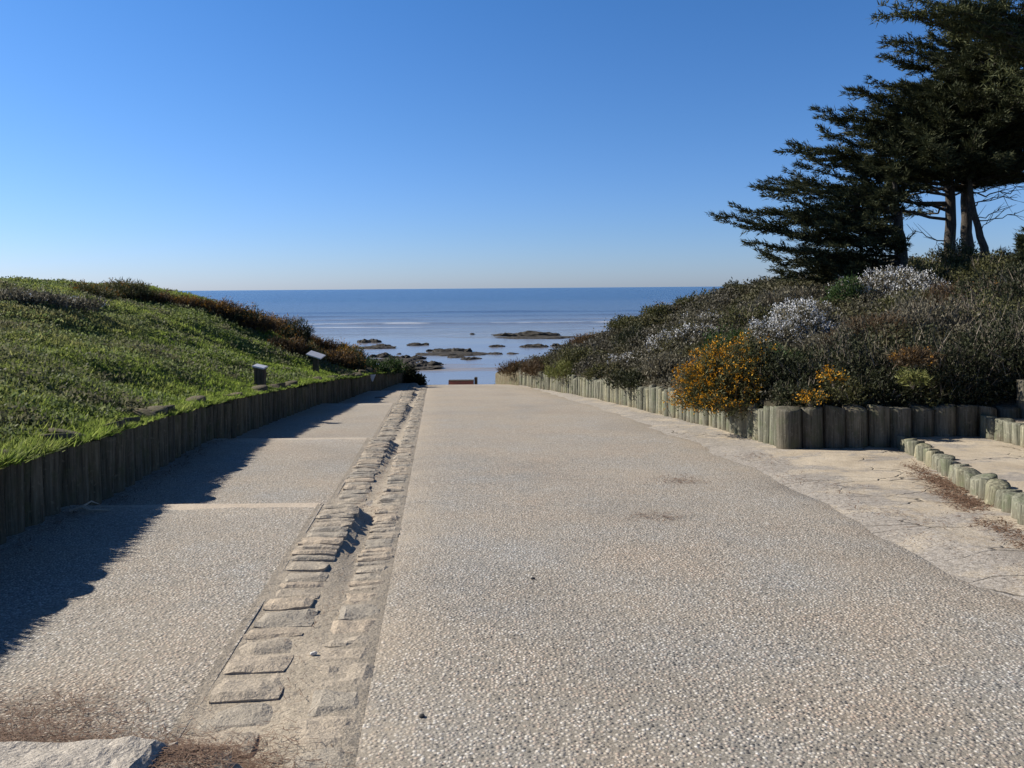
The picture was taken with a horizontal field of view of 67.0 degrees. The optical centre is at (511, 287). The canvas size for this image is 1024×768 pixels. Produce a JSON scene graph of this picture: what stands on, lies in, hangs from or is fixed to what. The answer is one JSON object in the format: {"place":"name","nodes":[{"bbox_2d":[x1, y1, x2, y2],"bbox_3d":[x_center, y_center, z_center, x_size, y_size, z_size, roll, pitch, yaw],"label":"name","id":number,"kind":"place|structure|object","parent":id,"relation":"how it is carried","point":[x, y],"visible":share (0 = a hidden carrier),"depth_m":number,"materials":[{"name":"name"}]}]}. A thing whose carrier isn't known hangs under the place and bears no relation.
{"place":"outdoors","nodes":[
{"label":"outdoors","id":0,"kind":"place"},
{"bbox_2d":[0,275,403,468],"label":"grassy bank","id":1,"kind":"structure","parent":0,"point":[173,339],"depth_m":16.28,"materials":[{"name":"plant"}]},
{"bbox_2d":[0,285,61,307],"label":"dry shrub","id":2,"kind":"object","parent":1,"relation":"on","point":[14,294],"visible":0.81,"depth_m":17.15,"materials":[{"name":"grey plant"}]},
{"bbox_2d":[11,290,88,309],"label":"dry shrub","id":3,"kind":"object","parent":1,"relation":"on","point":[64,301],"visible":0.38,"depth_m":17.61,"materials":[{"name":"grey plant"}]},
{"bbox_2d":[45,291,115,312],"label":"dry shrub","id":4,"kind":"object","parent":1,"relation":"on","point":[93,303],"visible":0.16,"depth_m":18.77,"materials":[{"name":"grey plant"}]},
{"bbox_2d":[61,278,124,299],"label":"gorse bush","id":5,"kind":"object","parent":1,"relation":"on","point":[100,290],"visible":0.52,"depth_m":23.09,"materials":[{"name":"green plant"}]},
{"bbox_2d":[96,276,164,301],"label":"gorse bush","id":6,"kind":"object","parent":1,"relation":"on","point":[130,289],"visible":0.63,"depth_m":25.53,"materials":[{"name":"green plant"}]},
{"bbox_2d":[135,289,175,302],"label":"gorse bush","id":7,"kind":"object","parent":1,"relation":"on","point":[162,298],"visible":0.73,"depth_m":25.91,"materials":[{"name":"green plant"}]},
{"bbox_2d":[158,294,214,308],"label":"gorse bush","id":8,"kind":"object","parent":1,"relation":"on","point":[184,300],"visible":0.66,"depth_m":26.17,"materials":[{"name":"brown plant"}]},
{"bbox_2d":[198,296,250,315],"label":"gorse bush","id":9,"kind":"object","parent":1,"relation":"on","point":[218,306],"visible":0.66,"depth_m":26.62,"materials":[{"name":"brown plant"}]},
{"bbox_2d":[214,301,266,322],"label":"gorse bush","id":10,"kind":"object","parent":1,"relation":"on","point":[236,316],"visible":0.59,"depth_m":26.72,"materials":[{"name":"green plant"}]},
{"bbox_2d":[252,364,267,384],"bbox_3d":[-5.623,2.090,17.266,0.273,0.785,0.241,0,0,6],"label":"marker post","id":11,"kind":"object","parent":1,"relation":"on","point":[259,374],"visible":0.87,"depth_m":17.19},
{"bbox_2d":[230,311,292,332],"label":"gorse bush","id":12,"kind":"object","parent":1,"relation":"on","point":[270,323],"visible":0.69,"depth_m":27.01,"materials":[{"name":"brown plant"}]},
{"bbox_2d":[265,332,312,356],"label":"gorse bush","id":13,"kind":"object","parent":1,"relation":"on","point":[298,346],"visible":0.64,"depth_m":25.74,"materials":[{"name":"brown plant"}]},
{"bbox_2d":[273,315,315,343],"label":"gorse bush","id":14,"kind":"object","parent":1,"relation":"on","point":[291,330],"visible":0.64,"depth_m":29.50,"materials":[{"name":"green plant"}]},
{"bbox_2d":[300,340,328,362],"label":"gorse bush","id":15,"kind":"object","parent":1,"relation":"on","point":[312,348],"visible":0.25,"depth_m":26.49,"materials":[{"name":"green plant"}]},
{"bbox_2d":[306,350,325,371],"bbox_3d":[-6.022,2.407,23.753,0.508,0.957,0.354,0,0,9],"label":"lectern sign","id":16,"kind":"object","parent":1,"relation":"on","point":[317,356],"visible":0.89,"depth_m":23.70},
{"bbox_2d":[306,331,335,349],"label":"gorse bush","id":17,"kind":"object","parent":1,"relation":"on","point":[319,341],"visible":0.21,"depth_m":32.92,"materials":[{"name":"brown plant"}]},
{"bbox_2d":[318,345,360,368],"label":"gorse bush","id":18,"kind":"object","parent":1,"relation":"on","point":[337,357],"visible":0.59,"depth_m":27.65,"materials":[{"name":"brown plant"}]},
{"bbox_2d":[329,341,365,354],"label":"gorse bush","id":19,"kind":"object","parent":1,"relation":"on","point":[354,348],"visible":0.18,"depth_m":32.85,"materials":[{"name":"brown plant"}]},
{"bbox_2d":[342,353,377,372],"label":"gorse bush","id":20,"kind":"object","parent":1,"relation":"on","point":[362,362],"visible":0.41,"depth_m":28.22,"materials":[{"name":"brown plant"}]},
{"bbox_2d":[364,357,393,376],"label":"bush","id":21,"kind":"object","parent":1,"relation":"on","point":[380,366],"visible":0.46,"depth_m":29.90,"materials":[{"name":"green plant"}]},
{"bbox_2d":[378,353,407,375],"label":"bush","id":22,"kind":"object","parent":1,"relation":"on","point":[395,364],"visible":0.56,"depth_m":31.75,"materials":[{"name":"green plant"}]},
{"bbox_2d":[0,383,407,742],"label":"stepped path","id":23,"kind":"structure","parent":0,"point":[166,598],"depth_m":5.57,"materials":[{"name":"concrete"}]},
{"bbox_2d":[0,736,177,767],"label":"granite block","id":24,"kind":"structure","parent":23,"relation":"on","point":[130,752],"depth_m":2.79,"materials":[{"name":"stone"}]},
{"bbox_2d":[69,501,109,511],"bbox_3d":[-4.028,2.085,7.390,0.365,0.078,0.156,0,0,-16],"label":"stick","id":25,"kind":"object","parent":23,"relation":"on","point":[84,506],"visible":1,"depth_m":7.35,"materials":[{"name":"wood"}]},
{"bbox_2d":[0,663,370,767],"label":"pine needles","id":26,"kind":"object","parent":23,"relation":"on","point":[186,750],"visible":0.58,"depth_m":3.30,"materials":[{"name":"plant"}]},
{"bbox_2d":[0,367,403,544],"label":"log retaining wall","id":27,"kind":"structure","parent":23,"relation":"on","point":[35,492],"depth_m":9.58,"materials":[{"name":"wood"}]},
{"bbox_2d":[61,403,392,509],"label":"path step edges","id":28,"kind":"object","parent":23,"relation":"on","point":[197,506],"visible":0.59,"depth_m":7.55,"materials":[{"name":"concrete"}]},
{"bbox_2d":[154,383,427,767],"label":"cobbled gutter","id":29,"kind":"object","parent":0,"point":[243,693],"visible":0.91,"depth_m":4.46,"materials":[{"name":"stone"}]},
{"bbox_2d":[236,452,398,767],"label":"pine needles","id":30,"kind":"object","parent":29,"relation":"on","point":[316,638],"visible":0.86,"depth_m":3.88,"materials":[{"name":"plant"}]},
{"bbox_2d":[316,337,574,384],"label":"beach","id":31,"kind":"structure","parent":0,"point":[483,370],"depth_m":100.17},
{"bbox_2d":[419,351,486,355],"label":"shore rock","id":32,"kind":"object","parent":31,"relation":"on","point":[454,353],"visible":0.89,"depth_m":94.39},
{"bbox_2d":[492,330,555,336],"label":"shore rock","id":33,"kind":"object","parent":31,"relation":"on","point":[530,333],"visible":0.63,"depth_m":132.54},
{"bbox_2d":[495,336,575,338],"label":"shore rock","id":34,"kind":"object","parent":31,"relation":"on","point":[538,337],"visible":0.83,"depth_m":127.11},
{"bbox_2d":[177,286,722,338],"bbox_3d":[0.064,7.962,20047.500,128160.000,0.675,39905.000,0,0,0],"label":"sea","id":35,"kind":"structure","parent":0,"point":[479,313],"depth_m":328.37,"materials":[{"name":"liquid"}]},
{"bbox_2d":[0,0,1023,290],"label":"sky","id":36,"kind":"structure","parent":0,"point":[181,145],"materials":[{"name":"blue"}]},
{"bbox_2d":[355,384,1023,767],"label":"road","id":37,"kind":"structure","parent":0,"point":[741,616],"depth_m":4.60,"materials":[{"name":"asphalt"}]},
{"bbox_2d":[631,473,702,521],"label":"pine needles","id":38,"kind":"object","parent":37,"relation":"on","point":[665,478],"visible":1,"depth_m":7.54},
{"bbox_2d":[365,385,1023,601],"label":"sandy ground","id":39,"kind":"structure","parent":0,"point":[882,477],"depth_m":8.32,"materials":[{"name":"sand"}]},
{"bbox_2d":[403,361,420,382],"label":"dark bush","id":40,"kind":"object","parent":39,"relation":"on","point":[411,371],"visible":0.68,"depth_m":34.21,"materials":[{"name":"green plant"}]},
{"bbox_2d":[448,377,477,384],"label":"bench","id":41,"kind":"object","parent":39,"relation":"on","point":[464,382],"depth_m":41.77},
{"bbox_2d":[495,369,778,445],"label":"log retaining wall","id":42,"kind":"structure","parent":39,"relation":"on","point":[758,425],"depth_m":18.39,"materials":[{"name":"wood"}]},
{"bbox_2d":[712,452,1020,583],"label":"pine needles","id":43,"kind":"object","parent":39,"relation":"on","point":[875,508],"visible":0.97,"depth_m":7.40,"materials":[{"name":"plant"}]},
{"bbox_2d":[776,402,1020,448],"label":"log retaining wall","id":44,"kind":"structure","parent":39,"relation":"on","point":[835,427],"depth_m":11.87,"materials":[{"name":"wood"}]},
{"bbox_2d":[894,454,1023,548],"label":"pine needles","id":45,"kind":"object","parent":39,"relation":"on","point":[956,497],"visible":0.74,"depth_m":8.03,"materials":[{"name":"plant"}]},
{"bbox_2d":[897,435,1023,524],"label":"log edging","id":46,"kind":"object","parent":39,"relation":"on","point":[986,487],"visible":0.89,"depth_m":8.43,"materials":[{"name":"wood"}]},
{"bbox_2d":[518,283,1015,408],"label":"scrub bank","id":47,"kind":"structure","parent":0,"point":[764,402],"depth_m":17.76,"materials":[{"name":"plant"}]},
{"bbox_2d":[495,358,523,376],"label":"bush","id":48,"kind":"object","parent":47,"relation":"on","point":[511,368],"visible":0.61,"depth_m":34.01,"materials":[{"name":"brown plant"}]},
{"bbox_2d":[516,357,547,378],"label":"bush","id":49,"kind":"object","parent":47,"relation":"on","point":[530,368],"visible":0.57,"depth_m":30.28,"materials":[{"name":"brown plant"}]},
{"bbox_2d":[540,358,577,385],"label":"bush","id":50,"kind":"object","parent":47,"relation":"on","point":[555,372],"visible":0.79,"depth_m":26.58,"materials":[{"name":"green plant"}]},
{"bbox_2d":[555,342,607,364],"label":"bush","id":51,"kind":"object","parent":47,"relation":"on","point":[571,355],"visible":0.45,"depth_m":27.36,"materials":[{"name":"green plant"}]},
{"bbox_2d":[564,330,601,344],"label":"bush","id":52,"kind":"object","parent":47,"relation":"on","point":[580,338],"visible":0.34,"depth_m":33.15,"materials":[{"name":"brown plant"}]},
{"bbox_2d":[577,358,610,379],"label":"bush","id":53,"kind":"object","parent":47,"relation":"on","point":[593,370],"visible":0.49,"depth_m":24.12,"materials":[{"name":"green plant"}]},
{"bbox_2d":[603,350,640,364],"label":"blossoming shrub","id":54,"kind":"object","parent":47,"relation":"on","point":[618,358],"visible":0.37,"depth_m":24.25,"materials":[{"name":"grey plant"}]},
{"bbox_2d":[601,314,648,328],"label":"bush","id":55,"kind":"object","parent":47,"relation":"on","point":[623,320],"visible":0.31,"depth_m":30.91,"materials":[{"name":"green plant"}]},
{"bbox_2d":[601,367,650,393],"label":"bush","id":56,"kind":"object","parent":47,"relation":"on","point":[627,379],"visible":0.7,"depth_m":20.34,"materials":[{"name":"green plant"}]},
{"bbox_2d":[610,322,655,348],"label":"bush","id":57,"kind":"object","parent":47,"relation":"on","point":[623,335],"visible":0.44,"depth_m":26.46,"materials":[{"name":"green plant"}]},
{"bbox_2d":[638,301,679,319],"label":"bush","id":58,"kind":"object","parent":47,"relation":"on","point":[653,309],"visible":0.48,"depth_m":31.08,"materials":[{"name":"green plant"}]},
{"bbox_2d":[637,349,693,380],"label":"bush","id":59,"kind":"object","parent":47,"relation":"on","point":[658,363],"visible":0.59,"depth_m":19.59,"materials":[{"name":"grey plant"}]},
{"bbox_2d":[642,331,688,353],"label":"blossoming shrub","id":60,"kind":"object","parent":47,"relation":"on","point":[653,344],"visible":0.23,"depth_m":23.03,"materials":[{"name":"grey plant"}]},
{"bbox_2d":[653,321,722,345],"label":"blossoming shrub","id":61,"kind":"object","parent":47,"relation":"on","point":[682,330],"visible":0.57,"depth_m":22.53,"materials":[{"name":"grey plant"}]},
{"bbox_2d":[669,288,714,307],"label":"bush","id":62,"kind":"object","parent":47,"relation":"on","point":[684,299],"visible":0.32,"depth_m":30.89,"materials":[{"name":"green plant"}]},
{"bbox_2d":[679,309,721,325],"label":"blossoming shrub","id":63,"kind":"object","parent":47,"relation":"on","point":[700,315],"visible":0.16,"depth_m":25.25,"materials":[{"name":"grey plant"}]},
{"bbox_2d":[659,329,784,420],"bbox_3d":[4.130,1.528,14.121,2.316,1.780,2.016,0,0,-36],"label":"gorse bush","id":64,"kind":"object","parent":47,"relation":"on","point":[714,384],"visible":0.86,"depth_m":13.75,"materials":[{"name":"yellow plant"}]},
{"bbox_2d":[698,322,757,351],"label":"bush","id":65,"kind":"object","parent":47,"relation":"on","point":[728,338],"visible":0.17,"depth_m":18.36,"materials":[{"name":"green plant"}]},
{"bbox_2d":[717,303,777,327],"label":"bush","id":66,"kind":"object","parent":47,"relation":"on","point":[742,316],"visible":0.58,"depth_m":22.15,"materials":[{"name":"green plant"}]},
{"bbox_2d":[496,249,1023,410],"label":"heath scrub","id":67,"kind":"object","parent":47,"relation":"on","point":[717,297],"visible":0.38,"depth_m":23.14,"materials":[{"name":"plant"}]},
{"bbox_2d":[815,364,850,388],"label":"gorse bush","id":68,"kind":"object","parent":67,"relation":"on","point":[834,377],"visible":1,"depth_m":11.91,"materials":[{"name":"yellow plant"}]},
{"bbox_2d":[894,365,932,388],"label":"bush","id":69,"kind":"object","parent":67,"relation":"on","point":[911,377],"visible":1,"depth_m":11.88,"materials":[{"name":"green plant"}]},
{"bbox_2d":[884,343,943,369],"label":"gorse bush","id":70,"kind":"object","parent":67,"relation":"on","point":[914,357],"visible":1,"depth_m":12.11,"materials":[{"name":"brown plant"}]},
{"bbox_2d":[733,337,811,407],"bbox_3d":[4.663,1.521,13.636,1.434,1.350,1.477,0,0,-24],"label":"bush","id":71,"kind":"object","parent":47,"relation":"on","point":[764,367],"visible":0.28,"depth_m":13.40,"materials":[{"name":"green plant"}]},
{"bbox_2d":[743,296,840,344],"bbox_3d":[6.434,0.777,17.624,2.239,1.286,2.041,0,0,-38],"label":"blossoming shrub","id":72,"kind":"object","parent":47,"relation":"on","point":[790,323],"visible":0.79,"depth_m":17.42,"materials":[{"name":"grey plant"}]},
{"bbox_2d":[756,283,828,306],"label":"bush","id":73,"kind":"object","parent":47,"relation":"on","point":[790,293],"visible":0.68,"depth_m":23.36,"materials":[{"name":"grey plant"}]},
{"bbox_2d":[768,375,841,407],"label":"bush","id":74,"kind":"object","parent":47,"relation":"on","point":[784,391],"visible":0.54,"depth_m":12.28,"materials":[{"name":"green plant"}]},
{"bbox_2d":[760,348,853,398],"bbox_3d":[5.022,1.534,13.128,1.571,1.022,1.409,0,0,0],"label":"bush","id":75,"kind":"object","parent":47,"relation":"on","point":[810,374],"visible":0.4,"depth_m":13.06,"materials":[{"name":"green plant"}]},
{"bbox_2d":[705,176,915,288],"bbox_3d":[9.675,-1.646,24.108,7.100,3.877,3.740,0,0,-21],"label":"cypress tree","id":76,"kind":"object","parent":47,"relation":"on","point":[868,227],"visible":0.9,"depth_m":24.03,"materials":[{"name":"green plant"}]},
{"bbox_2d":[792,386,829,407],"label":"gorse bush","id":77,"kind":"object","parent":47,"relation":"on","point":[813,398],"visible":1,"depth_m":11.90,"materials":[{"name":"yellow plant"}]},
{"bbox_2d":[785,298,849,315],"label":"blossoming shrub","id":78,"kind":"object","parent":47,"relation":"on","point":[825,305],"visible":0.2,"depth_m":20.70,"materials":[{"name":"grey plant"}]},
{"bbox_2d":[762,328,899,401],"bbox_3d":[5.578,1.410,13.136,2.777,1.555,1.977,0,0,17],"label":"bush","id":79,"kind":"object","parent":47,"relation":"on","point":[852,360],"visible":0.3,"depth_m":13.02,"materials":[{"name":"green plant"}]},
{"bbox_2d":[790,316,903,354],"bbox_3d":[6.836,1.046,15.817,2.230,1.093,2.265,0,0,0],"label":"bush","id":80,"kind":"object","parent":47,"relation":"on","point":[820,340],"visible":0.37,"depth_m":15.61,"materials":[{"name":"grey plant"}]},
{"bbox_2d":[820,271,874,303],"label":"evergreen bush","id":81,"kind":"object","parent":47,"relation":"on","point":[842,290],"visible":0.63,"depth_m":21.73,"materials":[{"name":"green plant"}]},
{"bbox_2d":[818,369,885,407],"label":"bush","id":82,"kind":"object","parent":47,"relation":"on","point":[852,393],"visible":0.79,"depth_m":12.20,"materials":[{"name":"green plant"}]},
{"bbox_2d":[811,310,916,348],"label":"bush","id":83,"kind":"object","parent":47,"relation":"on","point":[870,319],"visible":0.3,"depth_m":15.46,"materials":[{"name":"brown plant"}]},
{"bbox_2d":[834,323,930,406],"bbox_3d":[6.371,1.387,13.031,2.337,1.640,1.836,0,0,0],"label":"bush","id":84,"kind":"object","parent":47,"relation":"on","point":[886,370],"visible":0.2,"depth_m":12.96,"materials":[{"name":"green plant"}]},
{"bbox_2d":[747,31,1023,253],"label":"cypress tree","id":85,"kind":"object","parent":47,"relation":"on","point":[880,166],"visible":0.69,"depth_m":25.13,"materials":[{"name":"green plant"}]},
{"bbox_2d":[828,265,951,297],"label":"blossoming shrub","id":86,"kind":"object","parent":47,"relation":"on","point":[899,280],"visible":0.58,"depth_m":21.53,"materials":[{"name":"grey plant"}]},
{"bbox_2d":[855,367,930,409],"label":"bush","id":87,"kind":"object","parent":47,"relation":"on","point":[892,397],"visible":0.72,"depth_m":12.18,"materials":[{"name":"green plant"}]},
{"bbox_2d":[855,286,945,313],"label":"bush","id":88,"kind":"object","parent":47,"relation":"on","point":[883,300],"visible":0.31,"depth_m":19.85,"materials":[{"name":"green plant"}]},
{"bbox_2d":[847,290,999,341],"bbox_3d":[8.502,0.680,16.119,2.976,1.325,2.506,0,0,23],"label":"bush","id":89,"kind":"object","parent":47,"relation":"on","point":[928,316],"visible":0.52,"depth_m":15.61,"materials":[{"name":"grey plant"}]},
{"bbox_2d":[897,363,966,408],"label":"bush","id":90,"kind":"object","parent":47,"relation":"on","point":[929,394],"visible":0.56,"depth_m":12.17,"materials":[{"name":"green plant"}]},
{"bbox_2d":[904,255,983,286],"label":"bush","id":91,"kind":"object","parent":47,"relation":"on","point":[939,272],"visible":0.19,"depth_m":22.38,"materials":[{"name":"green plant"}]},
{"bbox_2d":[867,0,1023,103],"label":"pine tree","id":92,"kind":"object","parent":47,"relation":"on","point":[1005,29],"visible":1,"depth_m":19.97,"materials":[{"name":"green plant"}]},
{"bbox_2d":[870,320,1023,405],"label":"bush","id":93,"kind":"object","parent":47,"relation":"on","point":[952,357],"visible":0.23,"depth_m":12.45,"materials":[{"name":"green plant"}]},
{"bbox_2d":[880,48,1023,253],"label":"cypress tree","id":94,"kind":"object","parent":47,"relation":"on","point":[966,223],"visible":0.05,"depth_m":27.01,"materials":[{"name":"green plant"}]},
{"bbox_2d":[882,0,1023,260],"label":"cypress tree","id":95,"kind":"object","parent":47,"relation":"on","point":[973,74],"visible":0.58,"depth_m":24.27,"materials":[{"name":"green plant"}]},
{"bbox_2d":[919,232,987,272],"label":"tall bush","id":96,"kind":"object","parent":47,"relation":"on","point":[960,255],"visible":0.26,"depth_m":24.74,"materials":[{"name":"green plant"}]},
{"bbox_2d":[912,278,1017,310],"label":"bush","id":97,"kind":"object","parent":47,"relation":"on","point":[945,293],"visible":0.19,"depth_m":18.91,"materials":[{"name":"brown plant"}]},
{"bbox_2d":[915,298,1023,403],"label":"bush","id":98,"kind":"object","parent":47,"relation":"on","point":[966,339],"visible":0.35,"depth_m":12.66,"materials":[{"name":"green plant"}]},
{"bbox_2d":[925,362,1013,406],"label":"bush","id":99,"kind":"object","parent":47,"relation":"on","point":[982,398],"visible":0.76,"depth_m":12.16,"materials":[{"name":"green plant"}]},
{"bbox_2d":[924,284,1023,340],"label":"bush","id":100,"kind":"object","parent":47,"relation":"on","point":[1000,304],"visible":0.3,"depth_m":15.67,"materials":[{"name":"green plant"}]},
{"bbox_2d":[946,260,1023,310],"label":"bush","id":101,"kind":"object","parent":47,"relation":"on","point":[1013,288],"visible":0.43,"depth_m":17.87,"materials":[{"name":"green plant"}]},
{"bbox_2d":[948,248,1023,286],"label":"tall bush","id":102,"kind":"object","parent":47,"relation":"on","point":[979,263],"visible":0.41,"depth_m":21.47,"materials":[{"name":"green plant"}]},
{"bbox_2d":[961,303,1023,398],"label":"bush","id":103,"kind":"object","parent":47,"relation":"on","point":[1020,351],"visible":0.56,"depth_m":12.50,"materials":[{"name":"green plant"}]},
{"bbox_2d":[1001,226,1023,274],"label":"young conifer","id":104,"kind":"object","parent":47,"relation":"on","point":[1019,251],"visible":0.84,"depth_m":21.00,"materials":[{"name":"green plant"}]},
{"bbox_2d":[911,436,1023,491],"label":"sandy landing","id":105,"kind":"object","parent":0,"point":[1003,461],"visible":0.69,"depth_m":10.04,"materials":[{"name":"sand"}]},
{"bbox_2d":[980,414,1023,447],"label":"log edging","id":106,"kind":"object","parent":105,"relation":"on","point":[1005,430],"visible":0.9,"depth_m":11.28,"materials":[{"name":"wood"}]},
{"bbox_2d":[1014,418,1023,422],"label":"sandy landing","id":107,"kind":"object","parent":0,"point":[1021,420],"visible":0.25,"depth_m":11.63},
{"bbox_2d":[1016,379,1023,418],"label":"log retaining wall","id":108,"kind":"structure","parent":107,"relation":"on","point":[1020,393],"depth_m":11.95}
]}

